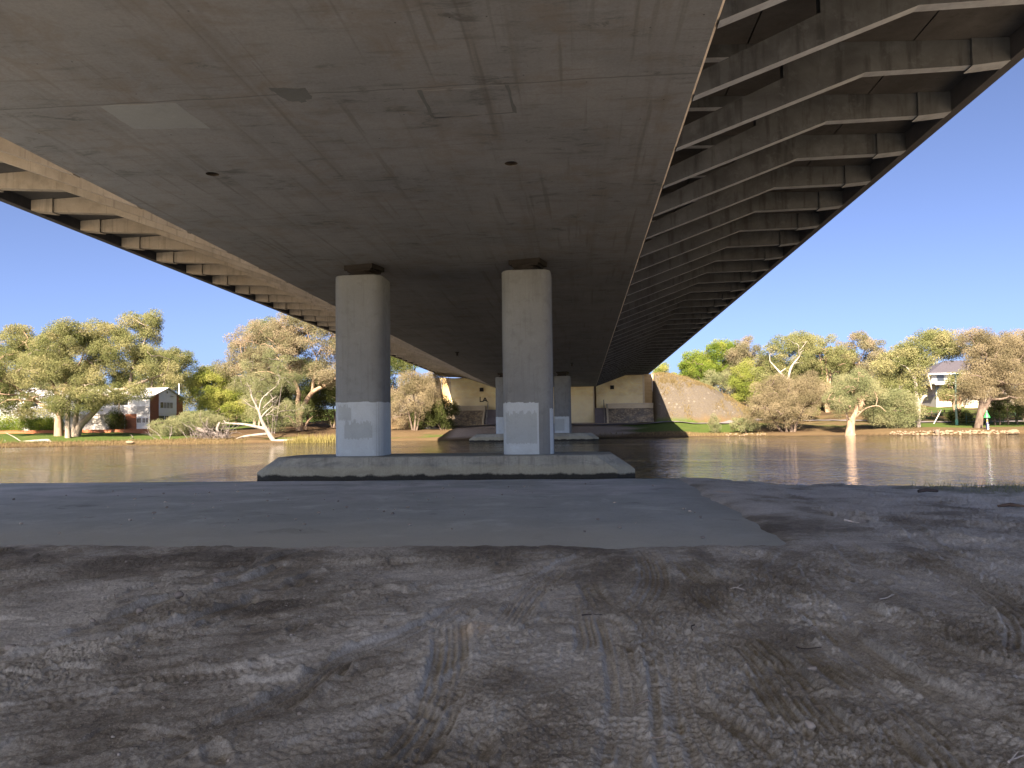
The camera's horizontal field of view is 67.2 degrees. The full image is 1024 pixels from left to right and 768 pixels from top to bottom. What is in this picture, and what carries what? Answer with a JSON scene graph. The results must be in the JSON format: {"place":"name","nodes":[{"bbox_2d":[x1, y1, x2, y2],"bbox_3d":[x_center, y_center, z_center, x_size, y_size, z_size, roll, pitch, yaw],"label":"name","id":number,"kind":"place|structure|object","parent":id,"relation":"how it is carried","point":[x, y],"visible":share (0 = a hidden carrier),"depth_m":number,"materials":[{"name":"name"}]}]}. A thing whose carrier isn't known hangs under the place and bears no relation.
{"place":"outdoors","nodes":[
{"label":"outdoors","id":0,"kind":"place"},
{"bbox_2d":[0,477,1023,767],"bbox_3d":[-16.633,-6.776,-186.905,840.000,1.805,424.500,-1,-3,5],"label":"sandy ground","id":1,"kind":"structure","parent":0,"point":[926,679],"depth_m":5.43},
{"bbox_2d":[4,644,15,649],"bbox_3d":[-3.703,1.950,5.701,0.104,0.050,0.071,-2,-3,29],"label":"stone","id":2,"kind":"object","parent":1,"relation":"on","point":[7,646],"visible":0.57,"depth_m":5.68,"materials":[{"name":"grey stone"}]},
{"bbox_2d":[136,608,143,613],"bbox_3d":[-3.239,1.977,6.706,0.053,0.062,0.070,-1,-10,42],"label":"stone","id":3,"kind":"object","parent":1,"relation":"on","point":[138,610],"visible":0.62,"depth_m":6.69,"materials":[{"name":"grey stone"}]},
{"bbox_2d":[174,591,183,598],"bbox_3d":[-3.093,1.960,7.156,0.086,0.082,0.089,-5,0,-39],"label":"stone","id":4,"kind":"object","parent":1,"relation":"on","point":[178,594],"visible":0.85,"depth_m":7.13,"materials":[{"name":"grey stone"}]},
{"bbox_2d":[213,577,220,581],"bbox_3d":[-2.986,1.986,7.802,0.094,0.053,0.062,10,3,28],"label":"stone","id":5,"kind":"object","parent":1,"relation":"on","point":[216,579],"visible":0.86,"depth_m":7.78,"materials":[{"name":"grey stone"}]},
{"bbox_2d":[0,478,785,548],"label":"asphalt apron","id":6,"kind":"object","parent":1,"relation":"on","point":[563,512],"visible":1,"depth_m":13.73,"materials":[{"name":"grey asphalt"}]},
{"bbox_2d":[645,732,665,738],"bbox_3d":[0.725,1.780,3.896,0.109,0.024,0.024,-2,-3,23],"label":"twig","id":7,"kind":"object","parent":1,"relation":"on","point":[657,737],"visible":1,"depth_m":3.88,"materials":[{"name":"grey wood"}]},
{"bbox_2d":[805,720,815,728],"bbox_3d":[1.565,1.790,4.046,0.050,0.038,0.068,-7,9,-18],"label":"stone","id":8,"kind":"object","parent":1,"relation":"on","point":[809,724],"visible":1,"depth_m":4.03,"materials":[{"name":"grey stone"}]},
{"bbox_2d":[806,666,816,669],"bbox_3d":[1.861,1.765,4.782,0.064,0.032,0.053,-1,-3,11],"label":"stone","id":9,"kind":"object","parent":1,"relation":"on","point":[811,668],"visible":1,"depth_m":4.76,"materials":[{"name":"grey stone"}]},
{"bbox_2d":[917,488,937,492],"bbox_3d":[9.324,2.382,17.295,0.465,0.110,0.096,-1,-3,-4],"label":"driftwood log","id":10,"kind":"object","parent":1,"relation":"on","point":[926,490],"visible":1,"depth_m":17.26,"materials":[{"name":"wood"}]},
{"bbox_2d":[912,478,1023,493],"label":"bank grass","id":11,"kind":"structure","parent":1,"relation":"on","point":[990,485],"depth_m":18.59,"materials":[{"name":"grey plant"}]},
{"bbox_2d":[997,503,1023,506],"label":"driftwood log","id":12,"kind":"object","parent":1,"relation":"on","point":[1010,505],"visible":1,"depth_m":13.53,"materials":[{"name":"brown wood"}]},
{"bbox_2d":[1007,751,1023,762],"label":"twig","id":13,"kind":"object","parent":1,"relation":"on","point":[1011,759],"visible":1,"depth_m":3.57,"materials":[{"name":"grey wood"}]},
{"bbox_2d":[0,435,1023,486],"bbox_3d":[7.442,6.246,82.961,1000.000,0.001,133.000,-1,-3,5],"label":"river","id":14,"kind":"structure","parent":0,"point":[953,460],"depth_m":45.92,"materials":[{"name":"brown liquid"}]},
{"bbox_2d":[0,432,335,443],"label":"reeds","id":15,"kind":"object","parent":14,"relation":"in","point":[313,439],"visible":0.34,"depth_m":96.54,"materials":[{"name":"yellow plant"}]},
{"bbox_2d":[257,257,634,480],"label":"bridge pier","id":16,"kind":"structure","parent":14,"relation":"in","point":[363,408],"depth_m":30.67,"materials":[{"name":"concrete"}]},
{"bbox_2d":[0,0,1023,387],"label":"road bridge","id":17,"kind":"structure","parent":16,"relation":"on","point":[654,184],"depth_m":19.67,"materials":[{"name":"concrete"}]},
{"bbox_2d":[469,372,598,441],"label":"bridge pier","id":18,"kind":"structure","parent":14,"relation":"in","point":[562,407],"depth_m":89.98,"materials":[{"name":"concrete"}]},
{"bbox_2d":[0,374,1023,447],"bbox_3d":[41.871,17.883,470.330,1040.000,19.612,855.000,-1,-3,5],"label":"bank","id":19,"kind":"structure","parent":0,"point":[700,400],"depth_m":109.01,"materials":[{"name":"soil"}]},
{"bbox_2d":[6,433,51,441],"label":"fallen branch","id":20,"kind":"object","parent":19,"relation":"on","point":[43,440],"visible":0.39,"depth_m":97.35,"materials":[{"name":"brown wood"}]},
{"bbox_2d":[0,413,64,430],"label":"shrub","id":21,"kind":"object","parent":19,"relation":"on","point":[39,423],"visible":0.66,"depth_m":120.04,"materials":[{"name":"green plant"}]},
{"bbox_2d":[0,323,84,435],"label":"gum tree","id":22,"kind":"object","parent":19,"relation":"on","point":[20,342],"visible":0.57,"depth_m":108.53,"materials":[{"name":"green plant"}]},
{"bbox_2d":[6,316,119,437],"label":"gum tree","id":23,"kind":"object","parent":19,"relation":"on","point":[53,364],"visible":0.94,"depth_m":103.07,"materials":[{"name":"green plant"}]},
{"bbox_2d":[35,378,104,389],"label":"gum tree","id":24,"kind":"object","parent":19,"relation":"on","point":[47,385],"visible":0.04,"depth_m":138.17,"materials":[{"name":"green plant"}]},
{"bbox_2d":[0,429,154,433],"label":"retaining wall","id":25,"kind":"structure","parent":19,"relation":"on","point":[93,431],"depth_m":116.86,"materials":[{"name":"red brick"}]},
{"bbox_2d":[0,388,184,430],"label":"house","id":26,"kind":"structure","parent":19,"relation":"on","point":[162,403],"depth_m":120.95,"materials":[{"name":"white brick"}]},
{"bbox_2d":[136,418,141,422],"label":"window","id":27,"kind":"structure","parent":26,"relation":"in","point":[138,420],"depth_m":120.45,"materials":[{"name":"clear glass"}]},
{"bbox_2d":[159,416,168,421],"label":"window","id":28,"kind":"structure","parent":26,"relation":"in","point":[160,417],"depth_m":124.17,"materials":[{"name":"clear glass"}]},
{"bbox_2d":[160,402,172,408],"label":"window","id":29,"kind":"structure","parent":26,"relation":"in","point":[163,405],"depth_m":125.19,"materials":[{"name":"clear glass"}]},
{"bbox_2d":[102,407,128,428],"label":"shrub","id":30,"kind":"object","parent":19,"relation":"on","point":[116,417],"visible":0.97,"depth_m":118.77,"materials":[{"name":"green plant"}]},
{"bbox_2d":[57,307,179,436],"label":"gum tree","id":31,"kind":"object","parent":19,"relation":"on","point":[141,355],"visible":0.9,"depth_m":106.39,"materials":[{"name":"green plant"}]},
{"bbox_2d":[109,372,148,388],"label":"background tree","id":32,"kind":"object","parent":19,"relation":"on","point":[126,383],"visible":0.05,"depth_m":158.30,"materials":[{"name":"green plant"}]},
{"bbox_2d":[130,414,173,438],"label":"fallen log","id":33,"kind":"object","parent":19,"relation":"on","point":[154,431],"visible":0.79,"depth_m":100.79,"materials":[{"name":"grey wood"}]},
{"bbox_2d":[128,346,200,393],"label":"gum tree","id":34,"kind":"object","parent":19,"relation":"on","point":[186,358],"visible":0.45,"depth_m":133.66,"materials":[{"name":"green plant"}]},
{"bbox_2d":[142,366,199,412],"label":"background tree","id":35,"kind":"object","parent":19,"relation":"on","point":[185,407],"visible":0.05,"depth_m":153.70,"materials":[{"name":"green plant"}]},
{"bbox_2d":[146,409,227,436],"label":"shrub","id":36,"kind":"object","parent":19,"relation":"on","point":[185,419],"visible":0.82,"depth_m":106.79,"materials":[{"name":"green plant"}]},
{"bbox_2d":[186,364,229,413],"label":"gum tree","id":37,"kind":"object","parent":19,"relation":"on","point":[212,368],"visible":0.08,"depth_m":139.56,"materials":[{"name":"green plant"}]},
{"bbox_2d":[177,412,239,438],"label":"brush pile","id":38,"kind":"object","parent":19,"relation":"on","point":[210,434],"visible":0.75,"depth_m":100.21,"materials":[{"name":"grey wood"}]},
{"bbox_2d":[177,365,246,418],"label":"shrub","id":39,"kind":"object","parent":19,"relation":"on","point":[214,398],"visible":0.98,"depth_m":115.95,"materials":[{"name":"green plant"}]},
{"bbox_2d":[209,384,251,422],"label":"tree","id":40,"kind":"object","parent":19,"relation":"on","point":[234,418],"visible":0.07,"depth_m":160.90,"materials":[{"name":"green plant"}]},
{"bbox_2d":[224,323,279,425],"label":"gum tree","id":41,"kind":"object","parent":19,"relation":"on","point":[244,414],"visible":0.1,"depth_m":136.15,"materials":[{"name":"green plant"}]},
{"bbox_2d":[220,375,308,440],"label":"dead tree","id":42,"kind":"object","parent":19,"relation":"on","point":[268,433],"visible":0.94,"depth_m":100.99,"materials":[{"name":"white wood"}]},
{"bbox_2d":[237,381,295,423],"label":"background tree","id":43,"kind":"object","parent":19,"relation":"on","point":[264,419],"visible":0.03,"depth_m":154.34,"materials":[{"name":"green plant"}]},
{"bbox_2d":[227,347,312,433],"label":"tree","id":44,"kind":"object","parent":19,"relation":"on","point":[286,407],"visible":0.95,"depth_m":108.98,"materials":[{"name":"green plant"}]},
{"bbox_2d":[210,311,335,430],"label":"gum tree","id":45,"kind":"object","parent":19,"relation":"on","point":[291,337],"visible":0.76,"depth_m":114.18,"materials":[{"name":"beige plant"}]},
{"bbox_2d":[246,315,308,425],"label":"gum tree","id":46,"kind":"object","parent":19,"relation":"on","point":[270,380],"visible":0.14,"depth_m":129.39,"materials":[{"name":"green plant"}]},
{"bbox_2d":[260,373,335,427],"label":"shrub","id":47,"kind":"object","parent":19,"relation":"on","point":[315,402],"visible":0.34,"depth_m":123.79,"materials":[{"name":"green plant"}]},
{"bbox_2d":[282,357,333,421],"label":"background tree","id":48,"kind":"object","parent":19,"relation":"on","point":[303,381],"visible":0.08,"depth_m":149.01,"materials":[{"name":"green plant"}]},
{"bbox_2d":[1,430,766,447],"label":"bank grass","id":49,"kind":"structure","parent":19,"relation":"on","point":[222,438],"depth_m":98.50,"materials":[{"name":"green plant"}]},
{"bbox_2d":[390,356,415,401],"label":"tree","id":50,"kind":"object","parent":19,"relation":"on","point":[394,362],"visible":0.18,"depth_m":120.54,"materials":[{"name":"plant"}]},
{"bbox_2d":[391,369,449,429],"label":"sheoak tree","id":51,"kind":"object","parent":19,"relation":"on","point":[423,392],"visible":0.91,"depth_m":112.94,"materials":[{"name":"brown plant"}]},
{"bbox_2d":[405,395,460,429],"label":"shrub","id":52,"kind":"object","parent":19,"relation":"on","point":[435,414],"visible":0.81,"depth_m":114.19,"materials":[{"name":"green plant"}]},
{"bbox_2d":[439,374,653,425],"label":"bridge abutment","id":53,"kind":"object","parent":19,"relation":"on","point":[626,399],"visible":0.65,"depth_m":120.87,"materials":[{"name":"concrete"}]},
{"bbox_2d":[652,362,676,373],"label":"gum tree","id":54,"kind":"object","parent":19,"relation":"on","point":[663,367],"visible":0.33,"depth_m":162.29,"materials":[{"name":"green plant"}]},
{"bbox_2d":[651,372,757,420],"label":"slope scrub","id":55,"kind":"object","parent":19,"relation":"on","point":[668,378],"visible":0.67,"depth_m":118.27,"materials":[{"name":"brown plant"}]},
{"bbox_2d":[676,361,732,395],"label":"background tree","id":56,"kind":"object","parent":19,"relation":"on","point":[694,378],"visible":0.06,"depth_m":153.58,"materials":[{"name":"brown plant"}]},
{"bbox_2d":[677,337,741,385],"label":"tree","id":57,"kind":"object","parent":19,"relation":"on","point":[696,362],"visible":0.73,"depth_m":134.97,"materials":[{"name":"green plant"}]},
{"bbox_2d":[708,413,721,433],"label":"sheoak sapling","id":58,"kind":"object","parent":19,"relation":"on","point":[711,422],"visible":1,"depth_m":102.34,"materials":[{"name":"green plant"}]},
{"bbox_2d":[700,366,752,401],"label":"shrub","id":59,"kind":"object","parent":19,"relation":"on","point":[715,379],"visible":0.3,"depth_m":127.91,"materials":[{"name":"green plant"}]},
{"bbox_2d":[722,354,759,399],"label":"background tree","id":60,"kind":"object","parent":19,"relation":"on","point":[755,363],"depth_m":156.30,"materials":[{"name":"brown plant"}]},
{"bbox_2d":[729,417,760,432],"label":"shrub","id":61,"kind":"object","parent":19,"relation":"on","point":[748,426],"visible":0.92,"depth_m":101.49,"materials":[{"name":"green plant"}]},
{"bbox_2d":[722,334,772,404],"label":"gum tree","id":62,"kind":"object","parent":19,"relation":"on","point":[743,351],"visible":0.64,"depth_m":132.62,"materials":[{"name":"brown plant"}]},
{"bbox_2d":[727,357,771,405],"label":"shrub","id":63,"kind":"object","parent":19,"relation":"on","point":[737,382],"visible":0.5,"depth_m":121.75,"materials":[{"name":"green plant"}]},
{"bbox_2d":[745,329,824,416],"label":"gum tree","id":64,"kind":"object","parent":19,"relation":"on","point":[791,348],"visible":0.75,"depth_m":119.77,"materials":[{"name":"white plant"}]},
{"bbox_2d":[751,376,820,416],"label":"shrub","id":65,"kind":"object","parent":19,"relation":"on","point":[791,406],"visible":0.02,"depth_m":115.88,"materials":[{"name":"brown plant"}]},
{"bbox_2d":[740,368,832,431],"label":"sheoak tree","id":66,"kind":"object","parent":19,"relation":"on","point":[807,396],"visible":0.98,"depth_m":99.71,"materials":[{"name":"brown plant"}]},
{"bbox_2d":[772,357,837,386],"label":"background tree","id":67,"kind":"object","parent":19,"relation":"on","point":[832,376],"visible":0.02,"depth_m":149.96,"materials":[{"name":"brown plant"}]},
{"bbox_2d":[746,373,882,408],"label":"shrub","id":68,"kind":"object","parent":19,"relation":"on","point":[832,397],"visible":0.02,"depth_m":132.48,"materials":[{"name":"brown plant"}]},
{"bbox_2d":[801,334,859,411],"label":"gum tree","id":69,"kind":"object","parent":19,"relation":"on","point":[831,355],"visible":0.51,"depth_m":125.07,"materials":[{"name":"green plant"}]},
{"bbox_2d":[821,367,889,435],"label":"paperbark tree","id":70,"kind":"object","parent":19,"relation":"on","point":[866,389],"visible":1,"depth_m":96.34,"materials":[{"name":"green plant"}]},
{"bbox_2d":[827,330,888,409],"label":"gum tree","id":71,"kind":"object","parent":19,"relation":"on","point":[868,343],"visible":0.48,"depth_m":127.71,"materials":[{"name":"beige plant"}]},
{"bbox_2d":[861,387,928,428],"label":"shrub","id":72,"kind":"object","parent":19,"relation":"on","point":[894,416],"visible":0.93,"depth_m":97.62,"materials":[{"name":"green plant"}]},
{"bbox_2d":[869,362,937,388],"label":"background tree","id":73,"kind":"object","parent":19,"relation":"on","point":[906,369],"visible":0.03,"depth_m":152.95,"materials":[{"name":"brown plant"}]},
{"bbox_2d":[868,326,966,426],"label":"gum tree","id":74,"kind":"object","parent":19,"relation":"on","point":[936,344],"visible":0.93,"depth_m":99.95,"materials":[{"name":"green plant"}]},
{"bbox_2d":[921,410,950,416],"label":"post fence","id":75,"kind":"object","parent":19,"relation":"on","point":[937,413],"visible":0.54,"depth_m":114.69,"materials":[{"name":"wood"}]},
{"bbox_2d":[935,368,973,413],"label":"gum tree","id":76,"kind":"object","parent":19,"relation":"on","point":[945,394],"visible":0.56,"depth_m":112.36,"materials":[{"name":"green plant"}]},
{"bbox_2d":[952,374,958,424],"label":"lamp post","id":77,"kind":"object","parent":19,"relation":"on","point":[956,418],"visible":0.71,"depth_m":101.11,"materials":[{"name":"metal"}]},
{"bbox_2d":[943,408,975,422],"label":"shrub","id":78,"kind":"object","parent":19,"relation":"on","point":[950,415],"visible":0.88,"depth_m":104.23,"materials":[{"name":"green plant"}]},
{"bbox_2d":[919,360,1005,406],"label":"house","id":79,"kind":"structure","parent":19,"relation":"on","point":[938,374],"depth_m":131.80,"materials":[{"name":"paint"}]},
{"bbox_2d":[937,374,943,380],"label":"window","id":80,"kind":"structure","parent":79,"relation":"in","point":[940,377],"depth_m":131.66,"materials":[{"name":"grey glass"}]},
{"bbox_2d":[937,386,957,396],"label":"sliding door","id":81,"kind":"structure","parent":79,"relation":"in","point":[938,387],"depth_m":131.58,"materials":[{"name":"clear glass"}]},
{"bbox_2d":[949,325,1023,427],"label":"sheoak tree","id":82,"kind":"object","parent":19,"relation":"on","point":[983,368],"visible":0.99,"depth_m":94.69,"materials":[{"name":"brown plant"}]},
{"bbox_2d":[984,410,989,429],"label":"channel marker","id":83,"kind":"object","parent":19,"relation":"on","point":[986,416],"visible":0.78,"depth_m":92.36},
{"bbox_2d":[964,402,1013,407],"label":"garden wall","id":84,"kind":"structure","parent":19,"relation":"on","point":[975,404],"depth_m":126.57,"materials":[{"name":"white paint"}]},
{"bbox_2d":[965,413,1022,423],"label":"railing fence","id":85,"kind":"object","parent":19,"relation":"on","point":[990,418],"visible":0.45,"depth_m":102.97,"materials":[{"name":"black metal"}]},
{"bbox_2d":[987,400,1001,424],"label":"sheoak sapling","id":86,"kind":"object","parent":19,"relation":"on","point":[994,413],"visible":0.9,"depth_m":100.22,"materials":[{"name":"green plant"}]},
{"bbox_2d":[991,397,1008,424],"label":"sheoak sapling","id":87,"kind":"object","parent":19,"relation":"on","point":[1002,409],"visible":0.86,"depth_m":100.60,"materials":[{"name":"green plant"}]},
{"bbox_2d":[977,336,1023,421],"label":"sheoak tree","id":88,"kind":"object","parent":19,"relation":"on","point":[1015,388],"visible":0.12,"depth_m":104.69,"materials":[{"name":"brown plant"}]},
{"bbox_2d":[1001,398,1014,424],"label":"sheoak sapling","id":89,"kind":"object","parent":19,"relation":"on","point":[1007,415],"visible":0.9,"depth_m":100.42,"materials":[{"name":"green plant"}]},
{"bbox_2d":[1006,429,1018,434],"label":"shore block","id":90,"kind":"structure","parent":19,"relation":"on","point":[1013,432],"depth_m":88.84,"materials":[{"name":"stone"}]},
{"bbox_2d":[1009,399,1023,423],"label":"sheoak sapling","id":91,"kind":"object","parent":19,"relation":"on","point":[1018,408],"visible":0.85,"depth_m":100.44,"materials":[{"name":"green plant"}]},
{"bbox_2d":[0,58,1023,410],"label":"sky","id":92,"kind":"structure","parent":0,"point":[937,240],"materials":[{"name":"blue"}]},
{"bbox_2d":[422,421,673,428],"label":"footpath","id":93,"kind":"structure","parent":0,"point":[434,427],"depth_m":114.18,"materials":[{"name":"concrete"}]},
{"bbox_2d":[674,418,1022,422],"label":"footpath","id":94,"kind":"structure","parent":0,"point":[728,421],"depth_m":111.70,"materials":[{"name":"beige concrete"}]}
]}

